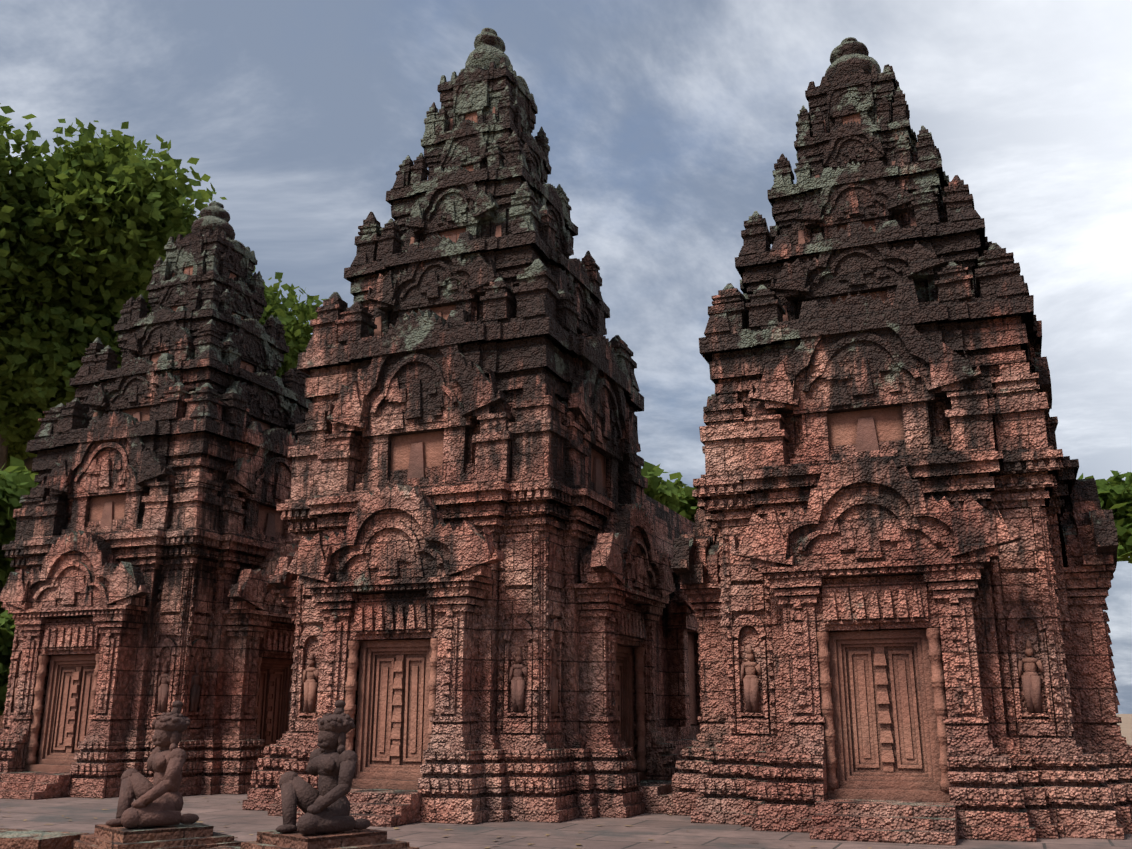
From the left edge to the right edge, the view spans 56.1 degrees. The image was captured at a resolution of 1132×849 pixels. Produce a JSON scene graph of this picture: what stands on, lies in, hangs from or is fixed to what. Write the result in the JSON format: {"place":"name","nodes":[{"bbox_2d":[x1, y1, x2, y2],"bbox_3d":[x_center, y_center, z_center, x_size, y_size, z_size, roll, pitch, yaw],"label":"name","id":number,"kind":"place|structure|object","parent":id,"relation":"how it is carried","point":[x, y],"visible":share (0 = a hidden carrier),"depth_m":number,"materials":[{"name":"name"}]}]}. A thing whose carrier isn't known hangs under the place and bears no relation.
{"place":"outdoors","nodes":[
{"label":"outdoors","id":0,"kind":"place"},
{"bbox_2d":[0,103,325,473],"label":"tree","id":1,"kind":"object","parent":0,"point":[106,216],"depth_m":38.30,"materials":[{"name":"green plant"}]},
{"bbox_2d":[1,797,871,848],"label":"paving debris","id":2,"kind":"object","parent":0,"point":[393,827],"visible":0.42,"depth_m":8.91,"materials":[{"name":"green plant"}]},
{"bbox_2d":[0,0,1131,713],"label":"sky","id":3,"kind":"structure","parent":0,"point":[666,124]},
{"bbox_2d":[644,494,701,764],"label":"mandapa hall","id":4,"kind":"structure","parent":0,"point":[677,675],"depth_m":13.68,"materials":[{"name":"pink stone"}]},
{"bbox_2d":[1116,714,1131,744],"bbox_3d":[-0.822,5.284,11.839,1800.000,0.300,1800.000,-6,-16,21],"label":"ground","id":5,"kind":"structure","parent":0,"point":[1126,726],"depth_m":134.98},
{"bbox_2d":[0,715,3,727],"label":"enclosure wall","id":6,"kind":"structure","parent":5,"relation":"on","point":[1,720],"depth_m":25.02,"materials":[{"name":"brown stone"}]},
{"bbox_2d":[0,456,38,613],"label":"tree","id":7,"kind":"object","parent":5,"relation":"on","point":[17,482],"visible":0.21,"depth_m":23.48,"materials":[{"name":"green plant"}]},
{"bbox_2d":[0,828,239,848],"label":"terrace edge moulding","id":8,"kind":"object","parent":5,"relation":"on","point":[22,839],"visible":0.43,"depth_m":6.34,"materials":[{"name":"grey stone"}]},
{"bbox_2d":[0,794,1131,848],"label":"terrace paving","id":9,"kind":"structure","parent":5,"relation":"on","point":[218,812],"depth_m":8.86,"materials":[{"name":"grey stone"}]},
{"bbox_2d":[0,202,311,799],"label":"temple tower","id":10,"kind":"structure","parent":9,"relation":"on","point":[149,546],"depth_m":13.83,"materials":[{"name":"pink stone"}]},
{"bbox_2d":[72,700,241,848],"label":"statue","id":11,"kind":"object","parent":9,"relation":"on","point":[150,817],"visible":1,"depth_m":6.36,"materials":[{"name":"stone"}]},
{"bbox_2d":[230,700,418,848],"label":"statue","id":12,"kind":"object","parent":9,"relation":"on","point":[325,821],"visible":1,"depth_m":6.08,"materials":[{"name":"stone"}]},
{"bbox_2d":[242,28,682,826],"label":"temple tower","id":13,"kind":"structure","parent":9,"relation":"on","point":[472,580],"depth_m":11.07,"materials":[{"name":"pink stone"}]},
{"bbox_2d":[667,37,1131,845],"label":"temple tower","id":14,"kind":"structure","parent":9,"relation":"on","point":[893,563],"depth_m":9.58,"materials":[{"name":"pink stone"}]},
{"bbox_2d":[641,461,698,522],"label":"tree","id":15,"kind":"object","parent":5,"relation":"on","point":[675,496],"visible":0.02,"depth_m":52.61,"materials":[{"name":"green plant"}]},
{"bbox_2d":[1078,470,1131,563],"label":"tree","id":16,"kind":"object","parent":5,"relation":"on","point":[1115,493],"visible":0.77,"depth_m":49.96,"materials":[{"name":"green plant"}]},
{"bbox_3d":[-10.952,6.339,19.647,0.494,1.769,0.318,-6,-16,21],"label":"bush trunk","id":17,"kind":"object","parent":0,"visible":0},
{"bbox_2d":[0,610,15,714],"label":"bush","id":18,"kind":"object","parent":17,"relation":"attached to","point":[7,625],"visible":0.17,"depth_m":19.38,"materials":[{"name":"green plant"}]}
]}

